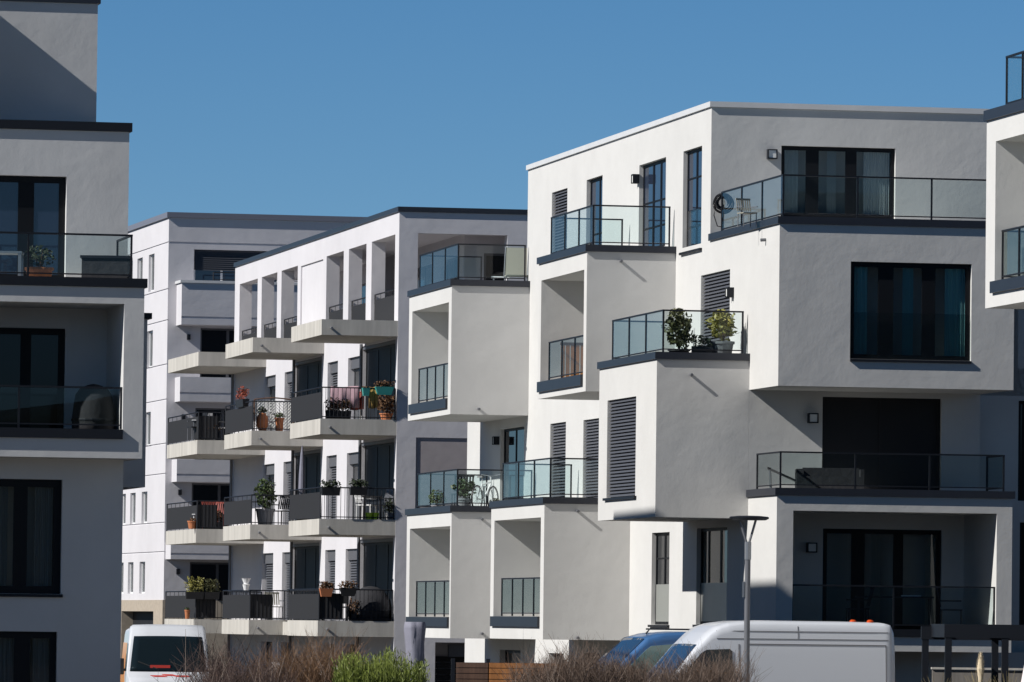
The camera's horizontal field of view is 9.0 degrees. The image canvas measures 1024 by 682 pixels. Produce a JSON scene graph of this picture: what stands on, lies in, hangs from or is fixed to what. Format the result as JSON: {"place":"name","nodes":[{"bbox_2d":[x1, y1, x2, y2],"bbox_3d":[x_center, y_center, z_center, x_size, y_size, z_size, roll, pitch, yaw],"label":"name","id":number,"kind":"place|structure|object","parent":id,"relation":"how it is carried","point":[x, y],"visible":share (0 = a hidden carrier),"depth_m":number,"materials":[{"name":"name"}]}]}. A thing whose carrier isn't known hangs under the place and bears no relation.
{"place":"outdoors","nodes":[
{"label":"outdoors","id":0,"kind":"place"},
{"bbox_2d":[96,0,1023,225],"label":"sky","id":1,"kind":"structure","parent":0,"point":[349,108],"materials":[{"name":"blue"}]},
{"bbox_2d":[931,667,1023,681],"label":"garden wall","id":2,"kind":"structure","parent":0,"point":[959,674],"depth_m":132.35,"materials":[{"name":"grey concrete"}]},
{"bbox_2d":[965,652,993,681],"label":"ornamental grass","id":3,"kind":"object","parent":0,"point":[980,669],"depth_m":120.82,"materials":[{"name":"beige"}]},
{"label":"ground","id":4,"kind":"structure","parent":0,"visible":0},
{"bbox_2d":[0,0,151,681],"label":"apartment building","id":5,"kind":"structure","parent":4,"relation":"on","point":[67,331],"depth_m":122.93,"materials":[{"name":"paint"}]},
{"bbox_2d":[0,251,23,275],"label":"garden table","id":6,"kind":"object","parent":5,"relation":"on","point":[20,254],"visible":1,"depth_m":121.28,"materials":[{"name":"silver metal"}]},
{"bbox_2d":[0,631,55,681],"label":"window","id":7,"kind":"structure","parent":5,"relation":"in","point":[14,645],"depth_m":121.72,"materials":[{"name":"black glass"}]},
{"bbox_2d":[0,479,62,596],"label":"window","id":8,"kind":"structure","parent":5,"relation":"in","point":[47,493],"depth_m":121.81,"materials":[{"name":"black glass"}]},
{"bbox_2d":[0,328,64,427],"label":"window","id":9,"kind":"structure","parent":5,"relation":"in","point":[28,356],"depth_m":123.03,"materials":[{"name":"black glass"}]},
{"bbox_2d":[0,176,65,276],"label":"window","id":10,"kind":"structure","parent":5,"relation":"in","point":[27,203],"depth_m":123.15,"materials":[{"name":"black"}]},
{"bbox_2d":[24,245,55,276],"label":"potted plant","id":11,"kind":"object","parent":5,"relation":"on","point":[39,258],"visible":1,"depth_m":121.57,"materials":[{"name":"green plant"}]},
{"bbox_2d":[71,384,114,428],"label":"covered grill","id":12,"kind":"object","parent":5,"relation":"on","point":[92,406],"visible":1,"depth_m":121.32,"materials":[{"name":"black fabric"}]},
{"bbox_2d":[80,255,132,277],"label":"storage box","id":13,"kind":"object","parent":5,"relation":"on","point":[104,264],"visible":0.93,"depth_m":121.81,"materials":[{"name":"black plastic"}]},
{"bbox_2d":[120,624,217,681],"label":"delivery van","id":14,"kind":"object","parent":4,"relation":"on","point":[149,650],"visible":0.77,"depth_m":152.62,"materials":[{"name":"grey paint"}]},
{"bbox_2d":[158,623,304,681],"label":"bare shrub","id":15,"kind":"object","parent":4,"relation":"on","point":[207,657],"visible":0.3,"depth_m":121.58,"materials":[{"name":"brown plant"}]},
{"bbox_2d":[173,640,307,681],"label":"bare shrub","id":16,"kind":"object","parent":4,"relation":"on","point":[222,674],"visible":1,"depth_m":103.83,"materials":[{"name":"brown plant"}]},
{"bbox_2d":[121,212,365,680],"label":"apartment building","id":17,"kind":"structure","parent":4,"relation":"on","point":[183,263],"depth_m":240.69,"materials":[{"name":"white paint"}]},
{"bbox_2d":[133,612,152,624],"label":"garage door","id":18,"kind":"structure","parent":17,"relation":"in","point":[139,618],"depth_m":246.96,"materials":[{"name":"black"}]},
{"bbox_2d":[190,562,227,600],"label":"window","id":19,"kind":"structure","parent":17,"relation":"in","point":[218,571],"depth_m":240.36,"materials":[{"name":"grey glass"}]},
{"bbox_2d":[192,483,229,528],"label":"window","id":20,"kind":"structure","parent":17,"relation":"in","point":[200,491],"depth_m":240.48,"materials":[{"name":"grey"}]},
{"bbox_2d":[195,408,229,459],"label":"window","id":21,"kind":"structure","parent":17,"relation":"in","point":[220,435],"depth_m":240.65,"materials":[{"name":"grey"}]},
{"bbox_2d":[200,328,233,377],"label":"window","id":22,"kind":"structure","parent":17,"relation":"in","point":[211,339],"depth_m":240.77,"materials":[{"name":"grey glass"}]},
{"bbox_2d":[194,250,276,281],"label":"window","id":23,"kind":"structure","parent":17,"relation":"in","point":[206,262],"depth_m":240.83,"materials":[{"name":"black glass"}]},
{"bbox_2d":[219,621,408,681],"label":"bare shrub","id":24,"kind":"object","parent":4,"relation":"on","point":[316,668],"visible":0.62,"depth_m":115.43,"materials":[{"name":"brown plant"}]},
{"bbox_2d":[164,206,527,681],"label":"apartment building","id":25,"kind":"structure","parent":4,"relation":"on","point":[358,280],"depth_m":201.34,"materials":[{"name":"white paint"}]},
{"bbox_2d":[184,576,204,598],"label":"flower box","id":26,"kind":"object","parent":25,"relation":"attached to","point":[190,593],"visible":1,"depth_m":215.70,"materials":[{"name":"green plant"}]},
{"bbox_2d":[204,578,220,598],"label":"flower box","id":27,"kind":"object","parent":25,"relation":"attached to","point":[209,593],"visible":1,"depth_m":215.80,"materials":[{"name":"green plant"}]},
{"bbox_2d":[235,386,249,407],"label":"flower box","id":28,"kind":"object","parent":25,"relation":"attached to","point":[240,402],"visible":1,"depth_m":206.52,"materials":[{"name":"black metal"}]},
{"bbox_2d":[257,406,267,430],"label":"potted plant","id":29,"kind":"object","parent":25,"relation":"on","point":[264,421],"visible":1,"depth_m":204.85,"materials":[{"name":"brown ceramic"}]},
{"bbox_2d":[253,478,277,524],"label":"potted tree","id":30,"kind":"object","parent":25,"relation":"on","point":[266,488],"visible":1,"depth_m":204.88,"materials":[{"name":"green plant"}]},
{"bbox_2d":[265,564,272,619],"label":"window","id":31,"kind":"structure","parent":25,"relation":"in","point":[269,567],"depth_m":215.90,"materials":[{"name":"black"}]},
{"bbox_2d":[253,397,293,430],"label":"trellis","id":32,"kind":"object","parent":25,"relation":"on","point":[254,423],"visible":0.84,"depth_m":206.06,"materials":[{"name":"white"}]},
{"bbox_2d":[266,592,283,619],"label":"balcony chair","id":33,"kind":"object","parent":25,"relation":"on","point":[276,593],"visible":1,"depth_m":205.38,"materials":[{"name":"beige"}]},
{"bbox_2d":[273,412,284,430],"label":"terracotta jar","id":34,"kind":"object","parent":25,"relation":"on","point":[277,422],"visible":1,"depth_m":204.98,"materials":[{"name":"brown ceramic"}]},
{"bbox_2d":[272,496,289,524],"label":"balcony chair","id":35,"kind":"object","parent":25,"relation":"on","point":[285,503],"visible":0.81,"depth_m":205.39,"materials":[{"name":"white metal"}]},
{"bbox_2d":[285,563,289,619],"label":"window","id":36,"kind":"structure","parent":25,"relation":"in","point":[288,567],"depth_m":212.22,"materials":[{"name":"black"}]},
{"bbox_2d":[286,472,290,524],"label":"window","id":37,"kind":"structure","parent":25,"relation":"in","point":[289,474],"depth_m":212.38,"materials":[{"name":"black"}]},
{"bbox_2d":[295,446,307,520],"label":"folded parasol","id":38,"kind":"object","parent":25,"relation":"on","point":[301,476],"visible":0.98,"depth_m":195.88,"materials":[{"name":"grey"}]},
{"bbox_2d":[294,546,318,620],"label":"window","id":39,"kind":"structure","parent":25,"relation":"in","point":[306,562],"depth_m":208.68,"materials":[{"name":"black glass"}]},
{"bbox_2d":[295,453,320,519],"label":"window","id":40,"kind":"structure","parent":25,"relation":"in","point":[312,462],"depth_m":208.17,"materials":[{"name":"black"}]},
{"bbox_2d":[296,361,321,422],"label":"window","id":41,"kind":"structure","parent":25,"relation":"in","point":[309,376],"depth_m":208.88,"materials":[{"name":"black"}]},
{"bbox_2d":[318,581,333,596],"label":"flower box","id":42,"kind":"object","parent":25,"relation":"attached to","point":[326,589],"visible":1,"depth_m":191.28,"materials":[{"name":"ceramic"}]},
{"bbox_2d":[320,479,341,495],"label":"flower box","id":43,"kind":"object","parent":25,"relation":"attached to","point":[328,489],"visible":1,"depth_m":191.44,"materials":[{"name":"black metal"}]},
{"bbox_2d":[329,561,334,620],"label":"window","id":44,"kind":"structure","parent":25,"relation":"in","point":[332,564],"depth_m":203.59,"materials":[{"name":"black"}]},
{"bbox_2d":[329,467,336,518],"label":"window","id":45,"kind":"structure","parent":25,"relation":"in","point":[334,469],"depth_m":203.74,"materials":[{"name":"black"}]},
{"bbox_2d":[324,397,351,418],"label":"flower box","id":46,"kind":"object","parent":25,"relation":"on","point":[337,412],"visible":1,"depth_m":191.89,"materials":[{"name":"black plastic"}]},
{"bbox_2d":[330,388,361,418],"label":"clothes rack","id":47,"kind":"object","parent":25,"relation":"on","point":[360,409],"visible":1,"depth_m":192.64,"materials":[{"name":"silver metal"}]},
{"bbox_2d":[330,386,359,407],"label":"towel","id":48,"kind":"object","parent":47,"relation":"hanging from","point":[336,393],"visible":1,"depth_m":192.41,"materials":[{"name":"pink fabric"}]},
{"bbox_2d":[337,580,358,595],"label":"flower box","id":49,"kind":"object","parent":25,"relation":"attached to","point":[348,590],"visible":1,"depth_m":191.41,"materials":[{"name":"black plastic"}]},
{"bbox_2d":[349,560,356,596],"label":"window","id":50,"kind":"structure","parent":25,"relation":"in","point":[353,564],"depth_m":199.80,"materials":[{"name":"black"}]},
{"bbox_2d":[348,598,361,620],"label":"dry plant","id":51,"kind":"object","parent":25,"relation":"on","point":[357,614],"visible":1,"depth_m":191.87,"materials":[{"name":"brown plant"}]},
{"bbox_2d":[352,464,357,518],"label":"window","id":52,"kind":"structure","parent":25,"relation":"in","point":[355,465],"depth_m":200.49,"materials":[{"name":"grey"}]},
{"bbox_2d":[348,478,368,494],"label":"flower box","id":53,"kind":"object","parent":25,"relation":"attached to","point":[357,490],"visible":1,"depth_m":191.59,"materials":[{"name":"black metal"}]},
{"bbox_2d":[354,495,375,518],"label":"balcony chair","id":54,"kind":"object","parent":25,"relation":"on","point":[358,499],"visible":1,"depth_m":192.73,"materials":[{"name":"white plastic"}]},
{"bbox_2d":[348,586,391,620],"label":"covered grill","id":55,"kind":"object","parent":25,"relation":"on","point":[370,609],"visible":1,"depth_m":191.95,"materials":[{"name":"black fabric"}]},
{"bbox_2d":[369,386,377,408],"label":"towel","id":56,"kind":"object","parent":25,"relation":"hanging from","point":[373,396],"visible":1,"depth_m":192.00,"materials":[{"name":"fabric"}]},
{"bbox_2d":[363,542,392,620],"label":"window","id":57,"kind":"structure","parent":25,"relation":"in","point":[378,557],"depth_m":195.51,"materials":[{"name":"black glass"}]},
{"bbox_2d":[364,442,393,519],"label":"window","id":58,"kind":"structure","parent":25,"relation":"in","point":[379,459],"depth_m":195.84,"materials":[{"name":"black glass"}]},
{"bbox_2d":[365,344,395,419],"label":"window","id":59,"kind":"structure","parent":25,"relation":"in","point":[380,362],"depth_m":196.08,"materials":[{"name":"black glass"}]},
{"bbox_2d":[370,489,392,519],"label":"balcony chair","id":60,"kind":"object","parent":25,"relation":"on","point":[388,493],"visible":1,"depth_m":192.86,"materials":[{"name":"grey"}]},
{"bbox_2d":[374,380,394,394],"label":"flower box","id":61,"kind":"object","parent":25,"relation":"attached to","point":[387,389],"visible":1,"depth_m":191.86,"materials":[{"name":"teal"}]},
{"bbox_2d":[376,395,393,419],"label":"dry plant","id":62,"kind":"object","parent":25,"relation":"on","point":[384,405],"visible":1,"depth_m":192.42,"materials":[{"name":"brown plant"}]},
{"bbox_2d":[382,498,392,519],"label":"leafy plant","id":63,"kind":"object","parent":25,"relation":"on","point":[391,507],"visible":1,"depth_m":192.21,"materials":[{"name":"green plant"}]},
{"bbox_2d":[417,264,431,287],"bbox_3d":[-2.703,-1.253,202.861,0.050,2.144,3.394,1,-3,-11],"label":"glass railing panel","id":64,"kind":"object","parent":25,"relation":"in","point":[426,271],"depth_m":202.85,"materials":[{"name":"blue"}]},
{"bbox_2d":[435,656,464,681],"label":"fence","id":65,"kind":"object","parent":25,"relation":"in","point":[437,658],"depth_m":193.18,"materials":[{"name":"metal"}]},
{"bbox_2d":[446,257,459,279],"bbox_3d":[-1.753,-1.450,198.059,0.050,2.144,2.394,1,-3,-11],"label":"glass railing panel","id":66,"kind":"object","parent":25,"relation":"in","point":[451,268],"depth_m":198.54,"materials":[{"name":"blue"}]},
{"bbox_2d":[484,253,503,279],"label":"window","id":67,"kind":"structure","parent":25,"relation":"in","point":[493,262],"depth_m":196.37,"materials":[{"name":"grey"}]},
{"bbox_2d":[331,646,430,681],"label":"green bush","id":68,"kind":"object","parent":4,"relation":"on","point":[390,670],"visible":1,"depth_m":111.44,"materials":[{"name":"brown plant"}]},
{"bbox_2d":[404,622,425,681],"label":"covered parasol","id":69,"kind":"object","parent":4,"relation":"on","point":[414,634],"visible":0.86,"depth_m":118.78,"materials":[{"name":"grey fabric"}]},
{"bbox_2d":[451,658,564,681],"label":"wooden fence","id":70,"kind":"object","parent":4,"relation":"on","point":[473,672],"visible":0.7,"depth_m":116.88,"materials":[{"name":"brown wood"}]},
{"bbox_2d":[485,633,770,681],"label":"bare hedge","id":71,"kind":"object","parent":4,"relation":"on","point":[587,670],"visible":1,"depth_m":107.42,"materials":[{"name":"brown plant"}]},
{"bbox_2d":[599,626,689,676],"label":"minivan","id":72,"kind":"object","parent":4,"relation":"on","point":[666,640],"visible":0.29,"depth_m":125.67,"materials":[{"name":"blue paint"}]},
{"bbox_2d":[405,101,1023,681],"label":"apartment building","id":73,"kind":"structure","parent":4,"relation":"on","point":[841,273],"depth_m":149.19,"materials":[{"name":"white paint"}]},
{"bbox_2d":[428,489,446,506],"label":"leafy plant","id":74,"kind":"object","parent":73,"relation":"on","point":[433,498],"visible":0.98,"depth_m":171.32,"materials":[{"name":"green plant"}]},
{"bbox_2d":[450,474,474,504],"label":"garden chair","id":75,"kind":"object","parent":73,"relation":"on","point":[464,476],"visible":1,"depth_m":169.27,"materials":[{"name":"black metal"}]},
{"bbox_2d":[451,479,476,505],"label":"potted plant","id":76,"kind":"object","parent":73,"relation":"on","point":[465,488],"visible":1,"depth_m":168.69,"materials":[{"name":"green"}]},
{"bbox_2d":[471,474,500,505],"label":"bicycle","id":77,"kind":"object","parent":73,"relation":"on","point":[482,498],"visible":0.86,"depth_m":169.00,"materials":[{"name":"white metal"}]},
{"bbox_2d":[505,650,520,662],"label":"window","id":78,"kind":"structure","parent":73,"relation":"in","point":[510,655],"depth_m":172.41,"materials":[{"name":"black"}]},
{"bbox_2d":[504,427,523,499],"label":"window","id":79,"kind":"structure","parent":73,"relation":"in","point":[513,437],"depth_m":172.53,"materials":[{"name":"blue glass"}]},
{"bbox_2d":[504,246,527,279],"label":"privacy screen","id":80,"kind":"object","parent":73,"relation":"on","point":[514,262],"visible":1,"depth_m":171.22,"materials":[{"name":"beige"}]},
{"bbox_2d":[551,422,565,496],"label":"window","id":81,"kind":"structure","parent":73,"relation":"in","point":[559,429],"depth_m":166.21,"materials":[{"name":"black metal"}]},
{"bbox_2d":[553,189,566,251],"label":"window","id":82,"kind":"structure","parent":73,"relation":"in","point":[561,197],"depth_m":166.70,"materials":[{"name":"black"}]},
{"bbox_2d":[560,342,582,376],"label":"wooden screen","id":83,"kind":"object","parent":73,"relation":"on","point":[568,344],"visible":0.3,"depth_m":157.00,"materials":[{"name":"orange wood"}]},
{"bbox_2d":[584,419,598,497],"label":"window","id":84,"kind":"structure","parent":73,"relation":"in","point":[592,438],"depth_m":162.08,"materials":[{"name":"black metal"}]},
{"bbox_2d":[590,177,602,244],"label":"window","id":85,"kind":"structure","parent":73,"relation":"in","point":[596,184],"depth_m":162.40,"materials":[{"name":"blue"}]},
{"bbox_2d":[603,397,636,500],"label":"window","id":86,"kind":"structure","parent":73,"relation":"in","point":[622,452],"depth_m":148.19,"materials":[{"name":"black"}]},
{"bbox_2d":[643,159,665,245],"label":"window","id":87,"kind":"structure","parent":73,"relation":"in","point":[654,174],"depth_m":155.64,"materials":[{"name":"blue glass"}]},
{"bbox_2d":[648,532,669,626],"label":"window","id":88,"kind":"structure","parent":73,"relation":"in","point":[662,539],"depth_m":153.98,"materials":[{"name":"black glass"}]},
{"bbox_2d":[661,308,695,351],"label":"potted shrub","id":89,"kind":"object","parent":73,"relation":"on","point":[677,324],"visible":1,"depth_m":145.01,"materials":[{"name":"green plant"}]},
{"bbox_2d":[679,147,701,254],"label":"window","id":90,"kind":"structure","parent":73,"relation":"in","point":[694,165],"depth_m":151.33,"materials":[{"name":"blue glass"}]},
{"bbox_2d":[691,335,712,352],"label":"planter","id":91,"kind":"object","parent":73,"relation":"on","point":[706,340],"visible":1,"depth_m":145.05,"materials":[{"name":"black metal"}]},
{"bbox_2d":[692,527,726,626],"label":"window","id":92,"kind":"structure","parent":73,"relation":"in","point":[722,529],"depth_m":148.99,"materials":[{"name":"black"}]},
{"bbox_2d":[702,270,729,345],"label":"window","id":93,"kind":"structure","parent":73,"relation":"in","point":[715,284],"depth_m":148.77,"materials":[{"name":"black metal"}]},
{"bbox_2d":[704,309,739,352],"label":"potted shrub","id":94,"kind":"object","parent":73,"relation":"on","point":[722,322],"visible":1,"depth_m":145.13,"materials":[{"name":"green plant"}]},
{"bbox_2d":[713,193,733,227],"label":"hose reel","id":95,"kind":"object","parent":73,"relation":"on","point":[728,198],"visible":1,"depth_m":148.71,"materials":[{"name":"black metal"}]},
{"bbox_2d":[736,198,757,227],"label":"garden chair","id":96,"kind":"object","parent":73,"relation":"on","point":[740,200],"visible":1,"depth_m":144.12,"materials":[{"name":"beige"}]},
{"bbox_2d":[767,467,795,487],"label":"sun lounger","id":97,"kind":"object","parent":73,"relation":"on","point":[777,472],"visible":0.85,"depth_m":143.24,"materials":[{"name":"black metal"}]},
{"bbox_2d":[795,468,863,488],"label":"outdoor sofa","id":98,"kind":"object","parent":73,"relation":"on","point":[830,476],"visible":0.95,"depth_m":142.91,"materials":[{"name":"black fabric"}]},
{"bbox_2d":[781,146,893,218],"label":"window","id":99,"kind":"structure","parent":73,"relation":"in","point":[875,160],"depth_m":149.86,"materials":[{"name":"black glass"}]},
{"bbox_2d":[822,397,939,489],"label":"window","id":100,"kind":"structure","parent":73,"relation":"in","point":[849,424],"depth_m":145.50,"materials":[{"name":"black glass"}]},
{"bbox_2d":[822,529,940,628],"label":"window","id":101,"kind":"structure","parent":73,"relation":"in","point":[857,535],"depth_m":145.36,"materials":[{"name":"black"}]},
{"bbox_2d":[855,596,933,624],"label":"garden table","id":102,"kind":"object","parent":73,"relation":"on","point":[929,609],"visible":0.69,"depth_m":143.16,"materials":[{"name":"black metal"}]},
{"bbox_2d":[850,262,970,363],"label":"window","id":103,"kind":"structure","parent":73,"relation":"in","point":[957,276],"depth_m":142.90,"materials":[{"name":"black glass"}]},
{"bbox_2d":[936,588,961,623],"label":"garden chair","id":104,"kind":"object","parent":73,"relation":"on","point":[942,610],"visible":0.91,"depth_m":143.51,"materials":[{"name":"black metal"}]},
{"bbox_2d":[1018,401,1023,500],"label":"window","id":105,"kind":"structure","parent":73,"relation":"in","point":[1021,403],"depth_m":146.68,"materials":[{"name":"black"}]},
{"bbox_2d":[1019,522,1023,624],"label":"window","id":106,"kind":"structure","parent":73,"relation":"in","point":[1021,573],"depth_m":146.57,"materials":[{"name":"black"}]},
{"bbox_2d":[729,516,768,681],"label":"street lamp","id":107,"kind":"object","parent":4,"relation":"on","point":[746,583],"visible":1,"depth_m":117.87,"materials":[{"name":"grey metal"}]},
{"bbox_2d":[646,620,894,681],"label":"cargo van","id":108,"kind":"object","parent":4,"relation":"on","point":[823,651],"visible":0.76,"depth_m":120.45,"materials":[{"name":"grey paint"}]},
{"bbox_2d":[921,624,1023,681],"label":"steel pergola","id":109,"kind":"object","parent":4,"relation":"on","point":[949,633],"visible":1,"depth_m":127.90,"materials":[{"name":"black metal"}]},
{"bbox_2d":[983,51,1023,308],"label":"apartment building","id":110,"kind":"structure","parent":4,"relation":"on","point":[1004,280],"depth_m":117.62,"materials":[{"name":"white paint"}]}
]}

